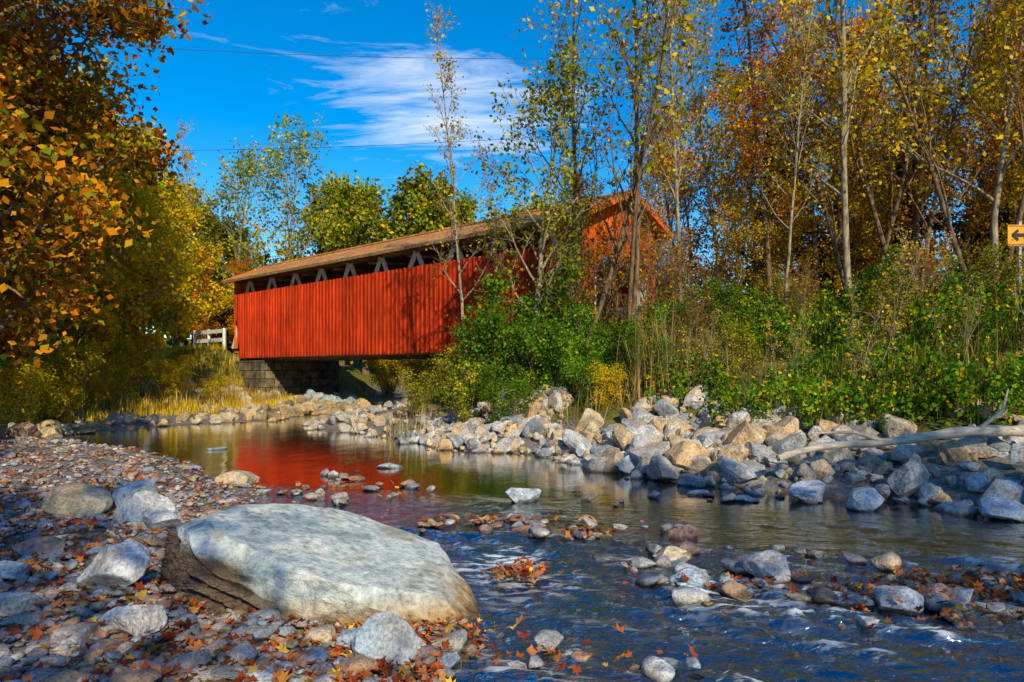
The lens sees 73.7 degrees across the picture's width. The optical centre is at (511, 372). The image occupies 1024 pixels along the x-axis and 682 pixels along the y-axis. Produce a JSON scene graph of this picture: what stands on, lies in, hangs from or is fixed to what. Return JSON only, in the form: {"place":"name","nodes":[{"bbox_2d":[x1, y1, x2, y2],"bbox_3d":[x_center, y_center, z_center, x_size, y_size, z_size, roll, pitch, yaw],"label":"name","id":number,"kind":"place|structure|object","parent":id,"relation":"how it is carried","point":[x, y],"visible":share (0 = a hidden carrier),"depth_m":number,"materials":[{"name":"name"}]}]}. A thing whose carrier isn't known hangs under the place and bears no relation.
{"place":"outdoors","nodes":[
{"label":"outdoors","id":0,"kind":"place"},
{"bbox_2d":[11,0,1005,338],"label":"sky","id":1,"kind":"structure","parent":0,"point":[378,98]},
{"bbox_2d":[0,308,1023,681],"bbox_3d":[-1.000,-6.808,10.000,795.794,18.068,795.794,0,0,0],"label":"ground","id":2,"kind":"structure","parent":0,"point":[836,486],"depth_m":12.40,"materials":[{"name":"soil"}]},
{"bbox_2d":[0,592,48,616],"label":"stone","id":3,"kind":"object","parent":2,"relation":"on","point":[13,603],"visible":0.91,"depth_m":4.21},
{"bbox_2d":[0,352,65,427],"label":"yellow shrub","id":4,"kind":"object","parent":2,"relation":"on","point":[18,381],"visible":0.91,"depth_m":18.02,"materials":[{"name":"brown plant"}]},
{"bbox_2d":[11,536,65,555],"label":"stone","id":5,"kind":"object","parent":2,"relation":"on","point":[40,545],"visible":0.83,"depth_m":5.62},
{"bbox_2d":[19,342,84,418],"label":"young tree","id":6,"kind":"object","parent":2,"relation":"on","point":[51,358],"visible":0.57,"depth_m":20.37,"materials":[{"name":"green plant"}]},
{"bbox_2d":[0,0,116,285],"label":"maple tree","id":7,"kind":"object","parent":2,"relation":"on","point":[84,59],"visible":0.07,"depth_m":19.27,"materials":[{"name":"brown plant"}]},
{"bbox_2d":[0,0,122,368],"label":"maple tree","id":8,"kind":"object","parent":2,"relation":"on","point":[106,326],"visible":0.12,"depth_m":21.10,"materials":[{"name":"brown plant"}]},
{"bbox_2d":[10,341,114,422],"bbox_3d":[-13.534,0.461,20.450,2.887,2.787,2.086,0,0,-24],"label":"yellow shrub","id":9,"kind":"object","parent":2,"relation":"on","point":[73,376],"visible":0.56,"depth_m":20.28,"materials":[{"name":"brown plant"}]},
{"bbox_2d":[0,1,144,335],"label":"maple tree","id":10,"kind":"object","parent":2,"relation":"on","point":[94,86],"visible":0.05,"depth_m":23.83,"materials":[{"name":"brown plant"}]},
{"bbox_2d":[42,483,112,517],"bbox_3d":[-4.835,1.428,7.576,0.709,0.371,0.426,0,0,-14],"label":"stone","id":11,"kind":"object","parent":2,"relation":"on","point":[77,500],"visible":0.87,"depth_m":7.49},
{"bbox_2d":[0,0,166,260],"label":"maple tree","id":12,"kind":"object","parent":2,"relation":"on","point":[25,81],"visible":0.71,"depth_m":15.40,"materials":[{"name":"brown plant"}]},
{"bbox_2d":[0,71,172,376],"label":"yellow tree","id":13,"kind":"object","parent":2,"relation":"on","point":[117,289],"visible":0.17,"depth_m":26.10,"materials":[{"name":"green plant"}]},
{"bbox_2d":[55,338,120,413],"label":"young tree","id":14,"kind":"object","parent":2,"relation":"on","point":[95,397],"visible":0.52,"depth_m":22.75,"materials":[{"name":"green plant"}]},
{"bbox_2d":[69,306,139,404],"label":"young tree","id":15,"kind":"object","parent":2,"relation":"on","point":[124,347],"visible":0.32,"depth_m":25.06,"materials":[{"name":"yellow plant"}]},
{"bbox_2d":[0,0,211,374],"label":"maple tree","id":16,"kind":"object","parent":2,"relation":"on","point":[73,224],"visible":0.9,"depth_m":16.07,"materials":[{"name":"brown plant"}]},
{"bbox_2d":[76,540,151,590],"bbox_3d":[-2.740,1.364,4.730,0.482,0.385,0.383,0,0,0],"label":"stone","id":17,"kind":"object","parent":2,"relation":"on","point":[124,564],"visible":0.91,"depth_m":4.62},
{"bbox_2d":[29,105,211,361],"bbox_3d":[-17.444,-5.202,29.848,7.579,11.821,8.674,0,0,-20],"label":"yellow tree","id":18,"kind":"object","parent":2,"relation":"on","point":[138,309],"visible":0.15,"depth_m":29.41,"materials":[{"name":"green plant"}]},
{"bbox_2d":[69,119,206,359],"bbox_3d":[-20.285,-6.374,34.940,8.671,13.532,8.419,0,0,-6],"label":"yellow tree","id":19,"kind":"object","parent":2,"relation":"on","point":[157,308],"visible":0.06,"depth_m":35.15,"materials":[{"name":"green plant"}]},
{"bbox_2d":[113,490,182,523],"bbox_3d":[-3.790,1.435,7.115,0.628,0.437,0.441,0,0,28],"label":"stone","id":20,"kind":"object","parent":2,"relation":"on","point":[135,505],"visible":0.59,"depth_m":7.03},
{"bbox_2d":[127,183,233,347],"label":"yellow tree","id":21,"kind":"object","parent":2,"relation":"on","point":[187,216],"visible":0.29,"depth_m":44.58,"materials":[{"name":"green plant"}]},
{"bbox_2d":[142,162,227,350],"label":"oak tree","id":22,"kind":"object","parent":2,"relation":"on","point":[212,228],"visible":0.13,"depth_m":53.71,"materials":[{"name":"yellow plant"}]},
{"bbox_2d":[0,378,373,438],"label":"bank rocks","id":23,"kind":"object","parent":2,"relation":"on","point":[301,405],"visible":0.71,"depth_m":24.39,"materials":[{"name":"stone"}]},
{"bbox_2d":[0,342,375,426],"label":"golden bank grass","id":24,"kind":"structure","parent":2,"relation":"on","point":[195,405],"depth_m":27.47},
{"bbox_2d":[179,252,226,348],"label":"young tree","id":25,"kind":"object","parent":2,"relation":"on","point":[201,327],"visible":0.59,"depth_m":45.02,"materials":[{"name":"yellow plant"}]},
{"bbox_2d":[181,136,284,312],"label":"ash tree","id":26,"kind":"object","parent":2,"relation":"on","point":[244,170],"visible":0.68,"depth_m":52.55,"materials":[{"name":"green plant"}]},
{"bbox_2d":[201,213,283,333],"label":"oak tree","id":27,"kind":"object","parent":2,"relation":"on","point":[230,257],"visible":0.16,"depth_m":57.88,"materials":[{"name":"brown plant"}]},
{"bbox_2d":[0,434,505,681],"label":"beach pebbles","id":28,"kind":"object","parent":2,"relation":"on","point":[103,646],"visible":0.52,"depth_m":4.11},
{"bbox_2d":[98,604,167,636],"bbox_3d":[-2.180,1.431,3.966,0.276,0.196,0.294,0,0,28],"label":"stone","id":29,"kind":"object","parent":28,"relation":"on","point":[134,620],"visible":0.92,"depth_m":3.89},
{"bbox_2d":[227,109,344,272],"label":"ash tree","id":30,"kind":"object","parent":2,"relation":"on","point":[292,209],"visible":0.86,"depth_m":51.15,"materials":[{"name":"green plant"}]},
{"bbox_2d":[157,503,478,629],"bbox_3d":[-1.454,1.595,5.107,2.546,1.126,1.532,0,0,0],"label":"boulder","id":31,"kind":"object","parent":2,"relation":"on","point":[331,566],"visible":0.62,"depth_m":4.60,"materials":[{"name":"stone"}]},
{"bbox_2d":[287,164,414,374],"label":"oak tree","id":32,"kind":"object","parent":2,"relation":"on","point":[343,194],"visible":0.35,"depth_m":55.83,"materials":[{"name":"green plant"}]},
{"bbox_2d":[351,610,422,665],"bbox_3d":[-0.721,1.577,3.976,0.385,0.340,0.305,0,0,14],"label":"stone","id":33,"kind":"object","parent":2,"relation":"on","point":[389,635],"visible":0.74,"depth_m":3.89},
{"bbox_2d":[364,359,412,397],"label":"yellow shrub","id":34,"kind":"object","parent":2,"relation":"on","point":[380,378],"visible":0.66,"depth_m":43.56,"materials":[{"name":"brown plant"}]},
{"bbox_2d":[333,160,481,386],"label":"oak tree","id":35,"kind":"object","parent":2,"relation":"on","point":[421,207],"visible":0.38,"depth_m":50.41,"materials":[{"name":"green plant"}]},
{"bbox_2d":[394,365,440,417],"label":"shrub","id":36,"kind":"object","parent":2,"relation":"on","point":[414,396],"visible":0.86,"depth_m":19.47,"materials":[{"name":"green plant"}]},
{"bbox_2d":[222,190,673,395],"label":"covered bridge","id":37,"kind":"structure","parent":2,"relation":"on","point":[302,324],"depth_m":30.49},
{"bbox_2d":[416,0,503,384],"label":"slender tree","id":38,"kind":"object","parent":2,"relation":"on","point":[451,167],"visible":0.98,"depth_m":21.89,"materials":[{"name":"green plant"}]},
{"bbox_2d":[429,353,490,422],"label":"shrub","id":39,"kind":"object","parent":2,"relation":"on","point":[455,384],"visible":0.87,"depth_m":17.30,"materials":[{"name":"green plant"}]},
{"bbox_2d":[6,219,957,370],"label":"distant forest","id":40,"kind":"object","parent":2,"relation":"on","point":[218,335],"visible":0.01,"depth_m":60.96,"materials":[{"name":"green plant"}]},
{"bbox_2d":[447,323,523,402],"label":"green shrub","id":41,"kind":"object","parent":2,"relation":"on","point":[464,344],"visible":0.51,"depth_m":18.39,"materials":[{"name":"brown plant"}]},
{"bbox_2d":[446,270,551,390],"bbox_3d":[-0.149,-1.004,20.170,3.370,3.790,2.780,0,0,-35],"label":"green shrub","id":42,"kind":"object","parent":2,"relation":"on","point":[490,285],"visible":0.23,"depth_m":19.10,"materials":[{"name":"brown plant"}]},
{"bbox_2d":[474,364,539,422],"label":"green shrub","id":43,"kind":"object","parent":2,"relation":"on","point":[519,388],"visible":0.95,"depth_m":16.45,"materials":[{"name":"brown plant"}]},
{"bbox_2d":[0,440,1023,681],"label":"fallen leaves","id":44,"kind":"object","parent":2,"relation":"on","point":[280,675],"visible":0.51,"depth_m":4.48,"materials":[{"name":"orange plant"}]},
{"bbox_2d":[458,284,577,391],"bbox_3d":[0.111,-0.693,17.862,3.049,3.429,2.515,0,0,-29],"label":"green shrub","id":45,"kind":"object","parent":2,"relation":"on","point":[489,325],"visible":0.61,"depth_m":17.92,"materials":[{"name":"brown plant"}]},
{"bbox_2d":[496,302,590,387],"bbox_3d":[0.722,-0.516,17.378,2.567,2.888,2.118,0,0,11],"label":"green shrub","id":46,"kind":"object","parent":2,"relation":"on","point":[526,338],"visible":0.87,"depth_m":17.51,"materials":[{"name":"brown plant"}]},
{"bbox_2d":[470,32,620,365],"bbox_3d":[0.960,-4.382,19.166,4.190,9.571,3.892,0,0,13],"label":"slender tree","id":47,"kind":"object","parent":2,"relation":"on","point":[566,71],"visible":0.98,"depth_m":18.76,"materials":[{"name":"green plant"}]},
{"bbox_2d":[500,257,593,356],"bbox_3d":[1.185,-1.587,19.637,2.382,3.249,2.888,0,0,20],"label":"green shrub","id":48,"kind":"object","parent":2,"relation":"on","point":[559,303],"visible":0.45,"depth_m":18.79,"materials":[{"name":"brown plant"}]},
{"bbox_2d":[525,164,612,321],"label":"slender tree","id":49,"kind":"object","parent":2,"relation":"on","point":[561,223],"visible":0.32,"depth_m":20.95,"materials":[{"name":"green plant"}]},
{"bbox_2d":[557,340,608,406],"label":"green shrub","id":50,"kind":"object","parent":2,"relation":"on","point":[572,364],"visible":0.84,"depth_m":16.33,"materials":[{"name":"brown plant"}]},
{"bbox_2d":[536,206,643,340],"bbox_3d":[2.163,-2.473,19.483,3.186,4.422,2.764,0,0,-8],"label":"brush shrub","id":51,"kind":"object","parent":2,"relation":"on","point":[588,285],"visible":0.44,"depth_m":19.11,"materials":[{"name":"brown plant"}]},
{"bbox_2d":[498,0,708,352],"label":"slender tree","id":52,"kind":"object","parent":2,"relation":"on","point":[619,245],"visible":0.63,"depth_m":18.84,"materials":[{"name":"green plant"}]},
{"bbox_2d":[585,358,628,409],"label":"yellow shrub","id":53,"kind":"object","parent":2,"relation":"on","point":[603,378],"visible":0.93,"depth_m":15.79,"materials":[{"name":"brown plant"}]},
{"bbox_2d":[572,298,648,383],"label":"green shrub","id":54,"kind":"object","parent":2,"relation":"on","point":[614,334],"visible":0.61,"depth_m":17.14,"materials":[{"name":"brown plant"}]},
{"bbox_2d":[226,469,1023,681],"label":"shoal stones","id":55,"kind":"object","parent":2,"relation":"on","point":[658,669],"visible":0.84,"depth_m":5.26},
{"bbox_2d":[574,213,679,336],"bbox_3d":[3.025,-2.470,18.849,3.026,4.201,2.625,0,0,41],"label":"brush shrub","id":56,"kind":"object","parent":2,"relation":"on","point":[603,274],"visible":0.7,"depth_m":18.89,"materials":[{"name":"brown plant"}]},
{"bbox_2d":[548,0,753,340],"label":"slender tree","id":57,"kind":"object","parent":2,"relation":"on","point":[634,241],"visible":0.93,"depth_m":17.21,"materials":[{"name":"green plant"}]},
{"bbox_2d":[617,188,701,310],"bbox_3d":[4.350,-3.162,20.458,2.764,4.422,3.186,0,0,29],"label":"brush shrub","id":58,"kind":"object","parent":2,"relation":"on","point":[669,242],"visible":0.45,"depth_m":20.02,"materials":[{"name":"brown plant"}]},
{"bbox_2d":[302,376,1023,521],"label":"riprap rocks","id":59,"kind":"object","parent":2,"relation":"on","point":[640,434],"visible":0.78,"depth_m":11.46,"materials":[{"name":"stone"}]},
{"bbox_2d":[776,389,1023,460],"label":"driftwood log","id":60,"kind":"object","parent":59,"relation":"on","point":[985,428],"visible":1,"depth_m":9.68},
{"bbox_2d":[628,215,701,305],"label":"brush shrub","id":61,"kind":"object","parent":2,"relation":"on","point":[674,267],"visible":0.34,"depth_m":21.03,"materials":[{"name":"brown plant"}]},
{"bbox_2d":[615,0,724,302],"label":"slender tree","id":62,"kind":"object","parent":2,"relation":"on","point":[676,181],"visible":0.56,"depth_m":20.35,"materials":[{"name":"yellow plant"}]},
{"bbox_2d":[648,285,704,352],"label":"green shrub","id":63,"kind":"object","parent":2,"relation":"on","point":[681,309],"visible":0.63,"depth_m":17.05,"materials":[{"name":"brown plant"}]},
{"bbox_2d":[346,283,1023,442],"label":"dry reeds","id":64,"kind":"object","parent":2,"relation":"on","point":[636,388],"visible":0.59,"depth_m":15.51,"materials":[{"name":"yellow plant"}]},
{"bbox_2d":[657,278,724,356],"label":"brush shrub","id":65,"kind":"object","parent":2,"relation":"on","point":[690,314],"visible":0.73,"depth_m":16.64,"materials":[{"name":"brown plant"}]},
{"bbox_2d":[643,88,746,301],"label":"oak tree","id":66,"kind":"object","parent":2,"relation":"on","point":[701,169],"visible":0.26,"depth_m":33.54,"materials":[{"name":"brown plant"}]},
{"bbox_2d":[662,238,732,327],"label":"brush shrub","id":67,"kind":"object","parent":2,"relation":"on","point":[690,275],"visible":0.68,"depth_m":18.56,"materials":[{"name":"brown plant"}]},
{"bbox_2d":[622,0,793,293],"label":"forest tree","id":68,"kind":"object","parent":2,"relation":"on","point":[663,182],"visible":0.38,"depth_m":27.56,"materials":[{"name":"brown plant"}]},
{"bbox_2d":[641,0,779,296],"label":"forest tree","id":69,"kind":"object","parent":2,"relation":"on","point":[703,157],"visible":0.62,"depth_m":28.05,"materials":[{"name":"green plant"}]},
{"bbox_2d":[407,283,1023,432],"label":"bank grass","id":70,"kind":"structure","parent":2,"relation":"on","point":[841,371],"depth_m":13.46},
{"bbox_2d":[703,276,748,334],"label":"green shrub","id":71,"kind":"object","parent":2,"relation":"on","point":[724,298],"visible":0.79,"depth_m":17.23,"materials":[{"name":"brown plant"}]},
{"bbox_2d":[706,315,765,380],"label":"shrub","id":72,"kind":"object","parent":2,"relation":"on","point":[731,338],"visible":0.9,"depth_m":15.21,"materials":[{"name":"green plant"}]},
{"bbox_2d":[701,175,776,319],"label":"oak tree","id":73,"kind":"object","parent":2,"relation":"on","point":[738,262],"visible":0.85,"depth_m":24.43,"materials":[{"name":"brown plant"}]},
{"bbox_2d":[494,266,1023,433],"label":"bank weeds","id":74,"kind":"object","parent":2,"relation":"on","point":[836,395],"visible":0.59,"depth_m":13.25,"materials":[{"name":"green plant"}]},
{"bbox_2d":[684,34,838,308],"bbox_3d":[11.175,-8.161,30.861,6.979,14.296,6.923,0,0,1],"label":"oak tree","id":75,"kind":"object","parent":2,"relation":"on","point":[759,265],"visible":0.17,"depth_m":30.74,"materials":[{"name":"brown plant"}]},
{"bbox_2d":[694,50,831,296],"bbox_3d":[13.374,-9.106,37.305,6.897,16.278,7.631,0,0,18],"label":"oak tree","id":76,"kind":"object","parent":2,"relation":"on","point":[722,98],"visible":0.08,"depth_m":36.74,"materials":[{"name":"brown plant"}]},
{"bbox_2d":[707,0,823,312],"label":"forest tree","id":77,"kind":"object","parent":2,"relation":"on","point":[754,147],"visible":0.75,"depth_m":24.07,"materials":[{"name":"yellow plant"}]},
{"bbox_2d":[747,173,820,307],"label":"oak tree","id":78,"kind":"object","parent":2,"relation":"on","point":[784,247],"visible":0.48,"depth_m":25.93,"materials":[{"name":"brown plant"}]},
{"bbox_2d":[732,129,843,312],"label":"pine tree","id":79,"kind":"object","parent":2,"relation":"on","point":[812,258],"visible":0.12,"depth_m":32.14,"materials":[{"name":"brown plant"}]},
{"bbox_2d":[750,0,836,312],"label":"slender tree","id":80,"kind":"object","parent":2,"relation":"on","point":[801,83],"visible":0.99,"depth_m":17.28,"materials":[{"name":"yellow plant"}]},
{"bbox_2d":[765,250,822,325],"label":"brush shrub","id":81,"kind":"object","parent":2,"relation":"on","point":[799,290],"visible":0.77,"depth_m":16.17,"materials":[{"name":"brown plant"}]},
{"bbox_2d":[761,0,867,310],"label":"forest tree","id":82,"kind":"object","parent":2,"relation":"on","point":[814,241],"visible":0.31,"depth_m":27.23,"materials":[{"name":"yellow plant"}]},
{"bbox_2d":[719,0,916,310],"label":"forest tree","id":83,"kind":"object","parent":2,"relation":"on","point":[846,86],"visible":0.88,"depth_m":20.22,"materials":[{"name":"yellow plant"}]},
{"bbox_2d":[736,2,943,315],"bbox_3d":[14.596,-8.775,31.217,7.250,15.464,6.552,0,0,-4],"label":"oak tree","id":84,"kind":"object","parent":2,"relation":"on","point":[807,240],"visible":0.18,"depth_m":30.44,"materials":[{"name":"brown plant"}]},
{"bbox_2d":[804,91,907,300],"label":"oak tree","id":85,"kind":"object","parent":2,"relation":"on","point":[854,197],"visible":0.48,"depth_m":25.57,"materials":[{"name":"brown plant"}]},
{"bbox_2d":[799,106,922,309],"bbox_3d":[16.887,-7.085,34.034,6.134,12.113,6.114,0,0,44],"label":"pine tree","id":86,"kind":"object","parent":2,"relation":"on","point":[896,239],"visible":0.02,"depth_m":32.98,"materials":[{"name":"brown plant"}]},
{"bbox_2d":[738,0,991,292],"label":"forest tree","id":87,"kind":"object","parent":2,"relation":"on","point":[893,214],"visible":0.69,"depth_m":22.29,"materials":[{"name":"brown plant"}]},
{"bbox_2d":[836,278,906,399],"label":"sapling","id":88,"kind":"object","parent":2,"relation":"on","point":[856,333],"visible":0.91,"depth_m":13.00,"materials":[{"name":"green plant"}]},
{"bbox_2d":[842,244,916,303],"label":"green shrub","id":89,"kind":"object","parent":2,"relation":"on","point":[888,264],"visible":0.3,"depth_m":15.41,"materials":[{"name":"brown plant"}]},
{"bbox_2d":[851,237,926,340],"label":"sapling","id":90,"kind":"object","parent":2,"relation":"on","point":[889,330],"visible":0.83,"depth_m":13.88,"materials":[{"name":"green plant"}]},
{"bbox_2d":[858,267,935,339],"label":"shrub","id":91,"kind":"object","parent":2,"relation":"on","point":[871,300],"visible":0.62,"depth_m":14.14,"materials":[{"name":"green plant"}]},
{"bbox_2d":[779,0,1022,294],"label":"forest tree","id":92,"kind":"object","parent":2,"relation":"on","point":[869,192],"visible":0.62,"depth_m":22.25,"materials":[{"name":"yellow plant"}]},
{"bbox_2d":[810,0,994,282],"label":"forest tree","id":93,"kind":"object","parent":2,"relation":"on","point":[931,10],"visible":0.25,"depth_m":25.41,"materials":[{"name":"yellow plant"}]},
{"bbox_2d":[857,0,971,300],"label":"forest tree","id":94,"kind":"object","parent":2,"relation":"on","point":[915,210],"visible":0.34,"depth_m":24.01,"materials":[{"name":"yellow plant"}]},
{"bbox_2d":[898,224,961,305],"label":"brush shrub","id":95,"kind":"object","parent":2,"relation":"on","point":[932,262],"visible":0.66,"depth_m":14.85,"materials":[{"name":"brown plant"}]},
{"bbox_2d":[847,0,1023,294],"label":"forest tree","id":96,"kind":"object","parent":2,"relation":"on","point":[913,122],"visible":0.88,"depth_m":19.26,"materials":[{"name":"yellow plant"}]},
{"bbox_2d":[854,0,1023,286],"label":"forest tree","id":97,"kind":"object","parent":2,"relation":"on","point":[1002,167],"visible":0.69,"depth_m":20.66,"materials":[{"name":"yellow plant"}]},
{"bbox_2d":[865,0,1023,293],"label":"oak tree","id":98,"kind":"object","parent":2,"relation":"on","point":[975,212],"visible":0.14,"depth_m":28.42,"materials":[{"name":"brown plant"}]},
{"bbox_2d":[879,10,1015,293],"bbox_3d":[22.250,-9.797,32.890,8.530,17.473,8.461,0,0,-14],"label":"oak tree","id":99,"kind":"object","parent":2,"relation":"on","point":[952,187],"visible":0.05,"depth_m":33.68,"materials":[{"name":"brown plant"}]},
{"bbox_2d":[925,266,994,360],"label":"sapling","id":100,"kind":"object","parent":2,"relation":"on","point":[967,310],"visible":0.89,"depth_m":12.81,"materials":[{"name":"green plant"}]},
{"bbox_2d":[943,35,1023,291],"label":"oak tree","id":101,"kind":"object","parent":2,"relation":"on","point":[1016,194],"visible":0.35,"depth_m":22.99,"materials":[{"name":"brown plant"}]},
{"bbox_2d":[960,236,1023,311],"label":"shrub","id":102,"kind":"object","parent":2,"relation":"on","point":[989,259],"visible":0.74,"depth_m":14.02,"materials":[{"name":"green plant"}]},
{"bbox_2d":[978,497,1023,521],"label":"stone","id":103,"kind":"object","parent":2,"relation":"on","point":[998,508],"visible":0.93,"depth_m":7.84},
{"bbox_2d":[61,399,1023,681],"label":"creek water","id":104,"kind":"structure","parent":0,"point":[767,635],"depth_m":6.41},
{"bbox_2d":[743,549,790,583],"bbox_3d":[2.095,1.596,5.595,0.385,0.273,0.275,0,0,38],"label":"stone","id":105,"kind":"object","parent":104,"relation":"in","point":[770,562],"visible":0.9,"depth_m":5.52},
{"bbox_2d":[845,487,884,511],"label":"stone","id":106,"kind":"object","parent":104,"relation":"in","point":[866,499],"visible":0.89,"depth_m":8.39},
{"bbox_2d":[870,585,923,614],"bbox_3d":[2.814,1.665,4.972,0.318,0.191,0.383,0,0,16],"label":"stone","id":107,"kind":"object","parent":104,"relation":"in","point":[912,599],"visible":0.85,"depth_m":4.89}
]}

